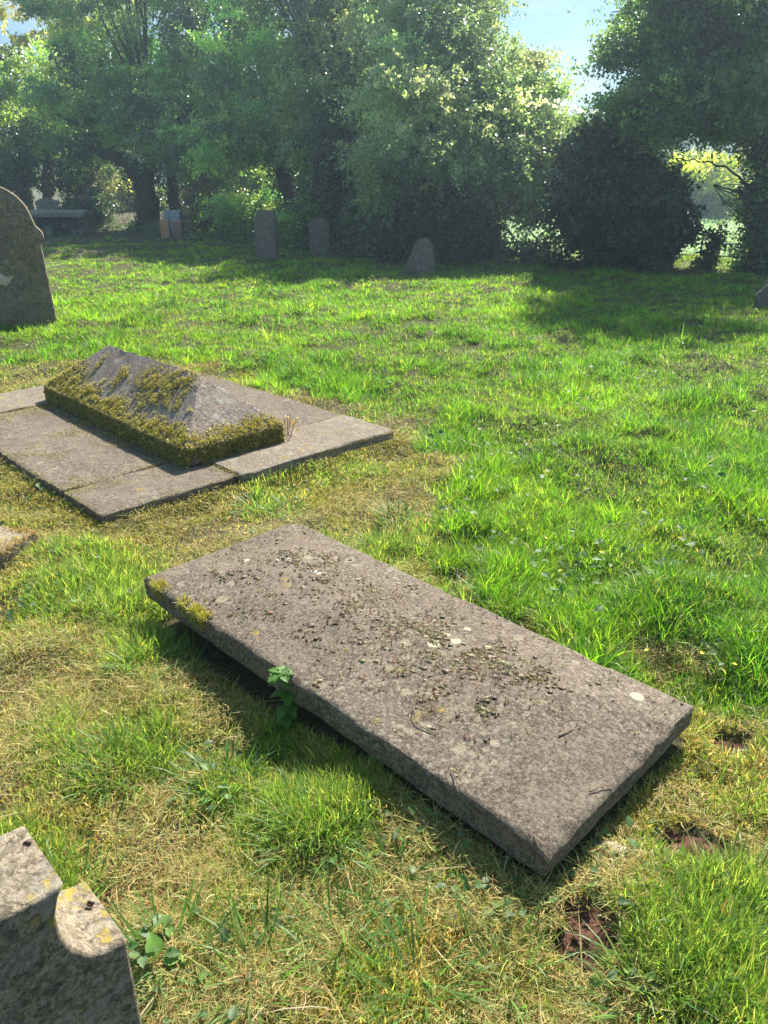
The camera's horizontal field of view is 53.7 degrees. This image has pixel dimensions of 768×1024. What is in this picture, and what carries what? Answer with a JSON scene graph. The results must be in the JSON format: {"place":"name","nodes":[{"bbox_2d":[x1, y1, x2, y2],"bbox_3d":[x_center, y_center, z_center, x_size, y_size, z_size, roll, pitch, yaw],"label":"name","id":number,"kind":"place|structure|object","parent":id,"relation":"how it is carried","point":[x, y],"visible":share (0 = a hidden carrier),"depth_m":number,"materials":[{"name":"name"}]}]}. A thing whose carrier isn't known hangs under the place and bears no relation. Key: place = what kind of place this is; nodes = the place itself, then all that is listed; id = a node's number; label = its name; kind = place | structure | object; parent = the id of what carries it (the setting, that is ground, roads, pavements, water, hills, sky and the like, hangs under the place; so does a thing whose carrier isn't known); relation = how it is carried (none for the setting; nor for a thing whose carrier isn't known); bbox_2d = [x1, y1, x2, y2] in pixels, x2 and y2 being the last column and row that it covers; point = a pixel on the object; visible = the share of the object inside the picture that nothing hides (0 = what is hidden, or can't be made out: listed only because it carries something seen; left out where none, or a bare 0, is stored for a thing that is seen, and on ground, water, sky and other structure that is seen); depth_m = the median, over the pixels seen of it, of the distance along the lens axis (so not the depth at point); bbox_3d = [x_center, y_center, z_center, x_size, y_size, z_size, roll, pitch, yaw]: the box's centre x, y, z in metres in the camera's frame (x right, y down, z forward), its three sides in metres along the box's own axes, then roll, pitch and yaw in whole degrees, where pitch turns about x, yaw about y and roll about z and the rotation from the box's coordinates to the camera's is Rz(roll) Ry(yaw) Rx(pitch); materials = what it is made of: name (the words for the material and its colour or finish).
{"place":"outdoors","nodes":[
{"label":"outdoors","id":0,"kind":"place"},
{"bbox_2d":[0,0,638,121],"label":"sky","id":1,"kind":"structure","parent":0,"point":[546,23],"materials":[{"name":"white"}]},
{"bbox_2d":[0,106,750,189],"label":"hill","id":2,"kind":"structure","parent":0,"point":[572,111],"depth_m":120.48,"materials":[{"name":"green plant"}]},
{"bbox_2d":[370,755,385,776],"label":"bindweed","id":3,"kind":"object","parent":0,"point":[374,761],"visible":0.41,"depth_m":2.14,"materials":[{"name":"green plant"}]},
{"bbox_2d":[0,189,767,1023],"bbox_3d":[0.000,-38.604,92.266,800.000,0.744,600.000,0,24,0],"label":"ground","id":4,"kind":"structure","parent":0,"point":[244,677],"depth_m":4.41,"materials":[{"name":"green plant"}]},
{"bbox_2d":[0,525,38,569],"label":"mossy block","id":5,"kind":"structure","parent":4,"relation":"on","point":[14,539],"depth_m":3.47,"materials":[{"name":"beige stone"}]},
{"bbox_2d":[0,124,46,209],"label":"evergreen shrub","id":6,"kind":"object","parent":4,"relation":"on","point":[9,183],"visible":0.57,"depth_m":27.23,"materials":[{"name":"green plant"}]},
{"bbox_2d":[0,386,51,413],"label":"paving slab","id":7,"kind":"structure","parent":4,"relation":"on","point":[11,401],"depth_m":5.65,"materials":[{"name":"grey stone"}]},
{"bbox_2d":[0,187,59,329],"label":"headstone","id":8,"kind":"object","parent":4,"relation":"on","point":[25,294],"visible":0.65,"depth_m":8.29,"materials":[{"name":"stone"}]},
{"bbox_2d":[35,198,58,209],"bbox_3d":[-11.138,-9.883,25.214,0.705,1.004,0.120,-2,24,-5],"label":"headstone","id":9,"kind":"object","parent":4,"relation":"on","point":[46,204],"visible":0.4,"depth_m":25.04,"materials":[{"name":"stone"}]},
{"bbox_2d":[29,210,92,237],"bbox_3d":[-9.936,-8.558,22.583,2.310,0.811,1.164,-2,24,-5],"label":"chest tomb","id":10,"kind":"object","parent":4,"relation":"on","point":[61,223],"visible":0.59,"depth_m":22.20,"materials":[{"name":"stone"}]},
{"bbox_2d":[0,33,132,198],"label":"tree","id":11,"kind":"object","parent":4,"relation":"on","point":[27,133],"visible":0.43,"depth_m":26.34,"materials":[{"name":"green plant"}]},
{"bbox_2d":[0,826,141,1023],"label":"headstone","id":12,"kind":"object","parent":4,"relation":"on","point":[64,957],"visible":0.99,"depth_m":0.82,"materials":[{"name":"grey stone"}]},
{"bbox_2d":[23,841,30,845],"bbox_3d":[-0.393,0.365,0.835,0.009,0.006,0.006,0,24,0],"label":"snail","id":13,"kind":"object","parent":12,"relation":"attached to","point":[26,843],"visible":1,"depth_m":0.83},
{"bbox_2d":[87,900,93,906],"bbox_3d":[-0.351,0.468,0.907,0.009,0.006,0.006,0,24,0],"label":"snail","id":14,"kind":"object","parent":12,"relation":"attached to","point":[90,903],"visible":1,"depth_m":0.91},
{"bbox_2d":[0,0,147,209],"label":"willow","id":15,"kind":"object","parent":4,"relation":"on","point":[22,40],"visible":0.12,"depth_m":32.11,"materials":[{"name":"green plant"}]},
{"bbox_2d":[42,152,119,222],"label":"evergreen shrub","id":16,"kind":"object","parent":4,"relation":"on","point":[71,180],"visible":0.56,"depth_m":26.84,"materials":[{"name":"green plant"}]},
{"bbox_2d":[55,177,106,201],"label":"shrub","id":17,"kind":"object","parent":4,"relation":"on","point":[58,195],"visible":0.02,"depth_m":54.13,"materials":[{"name":"green plant"}]},
{"bbox_2d":[0,406,163,497],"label":"paving slab","id":18,"kind":"structure","parent":4,"relation":"on","point":[20,432],"depth_m":4.57,"materials":[{"name":"stone"}]},
{"bbox_2d":[61,190,132,228],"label":"evergreen shrub","id":19,"kind":"object","parent":4,"relation":"on","point":[96,207],"visible":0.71,"depth_m":25.16,"materials":[{"name":"green plant"}]},
{"bbox_2d":[47,405,171,464],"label":"paving slab","id":20,"kind":"structure","parent":4,"relation":"on","point":[98,429],"depth_m":4.96,"materials":[{"name":"stone"}]},
{"bbox_2d":[43,345,286,468],"bbox_3d":[-1.562,-0.821,5.099,0.734,0.461,2.056,-21,31,-39],"label":"coped stone","id":21,"kind":"object","parent":20,"relation":"on","point":[184,417],"visible":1,"depth_m":4.66,"materials":[{"name":"stone"}]},
{"bbox_2d":[0,364,395,513],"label":"paving moss","id":22,"kind":"object","parent":20,"relation":"on","point":[87,422],"visible":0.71,"depth_m":4.69,"materials":[{"name":"green plant"}]},
{"bbox_2d":[14,0,215,227],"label":"ivy tree","id":23,"kind":"object","parent":4,"relation":"on","point":[109,121],"visible":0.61,"depth_m":23.62,"materials":[{"name":"green plant"}]},
{"bbox_2d":[75,161,169,213],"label":"shrub","id":24,"kind":"object","parent":4,"relation":"on","point":[113,187],"visible":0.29,"depth_m":37.48,"materials":[{"name":"green plant"}]},
{"bbox_2d":[64,463,235,524],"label":"paving slab","id":25,"kind":"structure","parent":4,"relation":"on","point":[143,486],"depth_m":4.04,"materials":[{"name":"stone"}]},
{"bbox_2d":[137,932,186,988],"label":"bindweed","id":26,"kind":"object","parent":4,"relation":"on","point":[153,940],"visible":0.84,"depth_m":1.63,"materials":[{"name":"green plant"}]},
{"bbox_2d":[160,219,170,238],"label":"stone block","id":27,"kind":"structure","parent":4,"relation":"on","point":[165,223],"depth_m":21.40,"materials":[{"name":"beige stone"}]},
{"bbox_2d":[163,210,182,236],"bbox_3d":[-6.087,-8.340,22.004,0.470,0.758,0.426,0,24,0],"label":"storage box","id":28,"kind":"object","parent":4,"relation":"on","point":[172,215],"visible":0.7,"depth_m":21.73,"materials":[{"name":"blue plastic"}]},
{"bbox_2d":[173,220,182,237],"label":"stone block","id":29,"kind":"structure","parent":4,"relation":"on","point":[177,225],"depth_m":21.30,"materials":[{"name":"stone"}]},
{"bbox_2d":[182,220,194,235],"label":"stone block","id":30,"kind":"structure","parent":4,"relation":"on","point":[189,224],"depth_m":21.42,"materials":[{"name":"stone"}]},
{"bbox_2d":[107,0,283,219],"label":"ivy tree","id":31,"kind":"object","parent":4,"relation":"on","point":[167,66],"visible":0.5,"depth_m":22.12,"materials":[{"name":"green plant"}]},
{"bbox_2d":[171,181,243,235],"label":"hedge bush","id":32,"kind":"object","parent":4,"relation":"on","point":[191,200],"visible":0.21,"depth_m":22.45,"materials":[{"name":"green plant"}]},
{"bbox_2d":[156,158,273,212],"bbox_3d":[-5.675,-12.758,28.488,5.840,4.070,5.439,0,24,0],"label":"shrub","id":33,"kind":"object","parent":4,"relation":"on","point":[246,182],"visible":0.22,"depth_m":27.37,"materials":[{"name":"green plant"}]},
{"bbox_2d":[183,178,283,236],"bbox_3d":[-3.732,-8.332,21.925,3.478,2.425,3.137,-12,26,-25],"label":"hedge bush","id":34,"kind":"object","parent":4,"relation":"on","point":[246,206],"visible":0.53,"depth_m":21.34,"materials":[{"name":"green plant"}]},
{"bbox_2d":[169,0,344,230],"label":"ivy tree","id":35,"kind":"object","parent":4,"relation":"on","point":[243,132],"visible":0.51,"depth_m":19.30,"materials":[{"name":"green plant"}]},
{"bbox_2d":[254,209,278,259],"bbox_3d":[-2.484,-5.805,16.063,0.501,1.106,0.130,11,26,20],"label":"headstone","id":36,"kind":"object","parent":4,"relation":"on","point":[266,231],"visible":0.75,"depth_m":15.98,"materials":[{"name":"grey stone"}]},
{"bbox_2d":[202,375,339,429],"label":"paving slab","id":37,"kind":"structure","parent":4,"relation":"on","point":[277,407],"depth_m":5.48,"materials":[{"name":"stone"}]},
{"bbox_2d":[240,161,311,201],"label":"shrub","id":38,"kind":"object","parent":4,"relation":"on","point":[262,173],"visible":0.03,"depth_m":23.59,"materials":[{"name":"green plant"}]},
{"bbox_2d":[268,665,299,729],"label":"nettle","id":39,"kind":"object","parent":4,"relation":"on","point":[283,674],"visible":0.91,"depth_m":2.35,"materials":[{"name":"green plant"}]},
{"bbox_2d":[253,178,344,250],"bbox_3d":[-1.796,-7.000,18.308,2.655,1.936,2.406,0,24,0],"label":"hedge bush","id":40,"kind":"object","parent":4,"relation":"on","point":[290,219],"visible":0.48,"depth_m":17.84,"materials":[{"name":"green plant"}]},
{"bbox_2d":[206,415,392,484],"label":"paving slab","id":41,"kind":"structure","parent":4,"relation":"on","point":[314,440],"depth_m":4.66,"materials":[{"name":"grey stone"}]},
{"bbox_2d":[283,413,301,436],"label":"dry grass tuft","id":42,"kind":"object","parent":41,"relation":"on","point":[294,421],"visible":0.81,"depth_m":4.81,"materials":[{"name":"yellow plant"}]},
{"bbox_2d":[308,218,330,255],"bbox_3d":[-1.444,-6.136,17.074,0.477,0.899,0.110,5,24,11],"label":"headstone","id":43,"kind":"object","parent":4,"relation":"on","point":[319,229],"visible":0.77,"depth_m":17.00,"materials":[{"name":"grey stone"}]},
{"bbox_2d":[250,0,392,193],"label":"ivy tree","id":44,"kind":"object","parent":4,"relation":"on","point":[332,65],"visible":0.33,"depth_m":17.46,"materials":[{"name":"green plant"}]},
{"bbox_2d":[285,108,380,253],"bbox_3d":[-0.732,-7.288,17.691,2.923,3.704,3.374,10,26,22],"label":"hedge bush","id":45,"kind":"object","parent":4,"relation":"on","point":[327,181],"visible":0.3,"depth_m":16.93,"materials":[{"name":"green plant"}]},
{"bbox_2d":[0,234,767,780],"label":"lush grass","id":46,"kind":"structure","parent":4,"relation":"on","point":[646,604],"depth_m":5.68,"materials":[{"name":"green plant"}]},
{"bbox_2d":[0,352,767,1023],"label":"straw clippings","id":47,"kind":"object","parent":4,"relation":"on","point":[276,980],"visible":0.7,"depth_m":1.86,"materials":[{"name":"beige plant"}]},
{"bbox_2d":[0,356,767,1023],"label":"ground moss","id":48,"kind":"object","parent":4,"relation":"on","point":[408,452],"visible":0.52,"depth_m":2.24,"materials":[{"name":"green plant"}]},
{"bbox_2d":[0,276,767,1023],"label":"weed leaves","id":49,"kind":"object","parent":4,"relation":"on","point":[234,1010],"visible":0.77,"depth_m":1.91,"materials":[{"name":"green plant"}]},
{"bbox_2d":[334,141,437,260],"bbox_3d":[0.293,-6.833,17.223,3.056,3.211,3.321,-10,26,-22],"label":"hedge bush","id":50,"kind":"object","parent":4,"relation":"on","point":[351,218],"visible":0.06,"depth_m":16.70,"materials":[{"name":"green plant"}]},
{"bbox_2d":[85,216,747,273],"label":"hedge undergrowth","id":51,"kind":"object","parent":4,"relation":"on","point":[154,229],"visible":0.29,"depth_m":20.42,"materials":[{"name":"green plant"}]},
{"bbox_2d":[143,524,694,877],"bbox_3d":[-0.018,0.471,2.575,0.770,0.255,1.840,-22,32,-40],"label":"ledger stone","id":52,"kind":"object","parent":4,"relation":"on","point":[242,603],"visible":0.99,"depth_m":2.26,"materials":[{"name":"stone"}]},
{"bbox_2d":[413,696,441,734],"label":"twig","id":53,"kind":"object","parent":52,"relation":"on","point":[417,721],"visible":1,"depth_m":2.11,"materials":[{"name":"brown wood"}]},
{"bbox_2d":[273,569,655,758],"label":"straw litter","id":54,"kind":"object","parent":52,"relation":"on","point":[453,695],"visible":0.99,"depth_m":2.15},
{"bbox_2d":[589,784,614,791],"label":"twig","id":55,"kind":"object","parent":52,"relation":"on","point":[600,786],"visible":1,"depth_m":1.89,"materials":[{"name":"brown wood"}]},
{"bbox_2d":[406,238,435,274],"bbox_3d":[0.663,-4.547,13.667,0.530,0.729,0.130,9,25,15],"label":"headstone","id":56,"kind":"object","parent":4,"relation":"on","point":[421,258],"visible":0.62,"depth_m":13.59,"materials":[{"name":"grey stone"}]},
{"bbox_2d":[341,144,524,264],"bbox_3d":[1.032,-6.286,15.895,3.827,2.841,3.197,9,25,19],"label":"hedge bush","id":57,"kind":"object","parent":4,"relation":"on","point":[450,234],"visible":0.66,"depth_m":15.17,"materials":[{"name":"green plant"}]},
{"bbox_2d":[319,0,584,256],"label":"hawthorn","id":58,"kind":"object","parent":4,"relation":"on","point":[441,82],"visible":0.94,"depth_m":14.26,"materials":[{"name":"green plant"}]},
{"bbox_2d":[441,568,483,584],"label":"bare earth","id":59,"kind":"structure","parent":4,"relation":"on","point":[452,575],"depth_m":3.37,"materials":[{"name":"soil"}]},
{"bbox_2d":[467,202,573,266],"bbox_3d":[2.945,-5.528,15.253,2.180,1.716,1.568,13,27,27],"label":"hedge bush","id":60,"kind":"object","parent":4,"relation":"on","point":[539,250],"visible":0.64,"depth_m":15.14,"materials":[{"name":"green plant"}]},
{"bbox_2d":[546,914,623,979],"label":"bare earth","id":61,"kind":"structure","parent":4,"relation":"on","point":[565,941],"depth_m":1.67,"materials":[{"name":"soil"}]},
{"bbox_2d":[560,892,609,925],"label":"bare earth","id":62,"kind":"structure","parent":4,"relation":"on","point":[595,910],"depth_m":1.73,"materials":[{"name":"soil"}]},
{"bbox_2d":[439,432,753,964],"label":"soil crumbs","id":63,"kind":"object","parent":4,"relation":"on","point":[584,927],"visible":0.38,"depth_m":1.71,"materials":[{"name":"brown soil"}]},
{"bbox_2d":[593,849,602,860],"bbox_3d":[0.528,0.843,1.861,0.042,0.021,0.032,-21,31,-39],"label":"flint","id":64,"kind":"object","parent":4,"relation":"on","point":[596,854],"visible":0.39,"depth_m":1.86,"materials":[{"name":"beige stone"}]},
{"bbox_2d":[597,840,628,859],"bbox_3d":[0.564,0.835,1.872,0.080,0.034,0.058,14,27,28],"label":"flint","id":65,"kind":"object","parent":4,"relation":"on","point":[614,850],"visible":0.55,"depth_m":1.86,"materials":[{"name":"white stone"}]},
{"bbox_2d":[537,109,690,192],"bbox_3d":[4.250,-6.123,14.509,2.858,2.864,2.346,8,25,18],"label":"hawthorn","id":66,"kind":"object","parent":4,"relation":"on","point":[559,120],"visible":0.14,"depth_m":14.05,"materials":[{"name":"green plant"}]},
{"bbox_2d":[520,111,716,271],"bbox_3d":[4.376,-5.749,13.914,3.467,2.924,3.413,0,24,0],"label":"ivy mound","id":67,"kind":"object","parent":4,"relation":"on","point":[619,209],"visible":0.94,"depth_m":13.37,"materials":[{"name":"green plant"}]},
{"bbox_2d":[534,238,740,256],"bbox_3d":[5.291,-5.540,16.788,7.107,1.030,0.142,0,24,1],"label":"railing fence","id":68,"kind":"object","parent":4,"relation":"on","point":[686,243],"depth_m":16.64,"materials":[{"name":"metal"}]},
{"bbox_2d":[631,433,670,440],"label":"bare earth","id":69,"kind":"structure","parent":4,"relation":"on","point":[645,437],"depth_m":5.08,"materials":[{"name":"soil"}]},
{"bbox_2d":[570,0,767,275],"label":"hawthorn","id":70,"kind":"object","parent":4,"relation":"on","point":[700,69],"visible":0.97,"depth_m":12.37,"materials":[{"name":"green plant"}]},
{"bbox_2d":[657,828,731,862],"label":"bare earth","id":71,"kind":"structure","parent":4,"relation":"on","point":[686,841],"depth_m":1.97,"materials":[{"name":"soil"}]},
{"bbox_2d":[672,269,724,276],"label":"bare earth","id":72,"kind":"structure","parent":4,"relation":"on","point":[691,271],"depth_m":13.29,"materials":[{"name":"soil"}]},
{"bbox_2d":[668,146,754,219],"bbox_3d":[17.499,-17.067,40.414,8.461,4.649,6.511,5,24,12],"label":"shrub","id":73,"kind":"object","parent":4,"relation":"on","point":[711,174],"visible":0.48,"depth_m":38.58,"materials":[{"name":"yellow plant"}]},
{"bbox_2d":[686,222,737,270],"bbox_3d":[5.992,-4.770,13.893,0.626,1.011,0.823,-15,28,-30],"label":"ivy stump","id":74,"kind":"object","parent":4,"relation":"on","point":[709,259],"visible":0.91,"depth_m":13.87,"materials":[{"name":"green plant"}]},
{"bbox_2d":[712,738,752,757],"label":"bare earth","id":75,"kind":"structure","parent":4,"relation":"on","point":[732,748],"depth_m":2.34,"materials":[{"name":"soil"}]},
{"bbox_2d":[754,284,767,307],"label":"headstone","id":76,"kind":"object","parent":4,"relation":"on","point":[761,296],"visible":0.61,"depth_m":10.13,"materials":[{"name":"grey stone"}]},
{"bbox_2d":[501,213,745,260],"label":"field","id":77,"kind":"structure","parent":0,"point":[716,222],"depth_m":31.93,"materials":[{"name":"green plant"}]}
]}

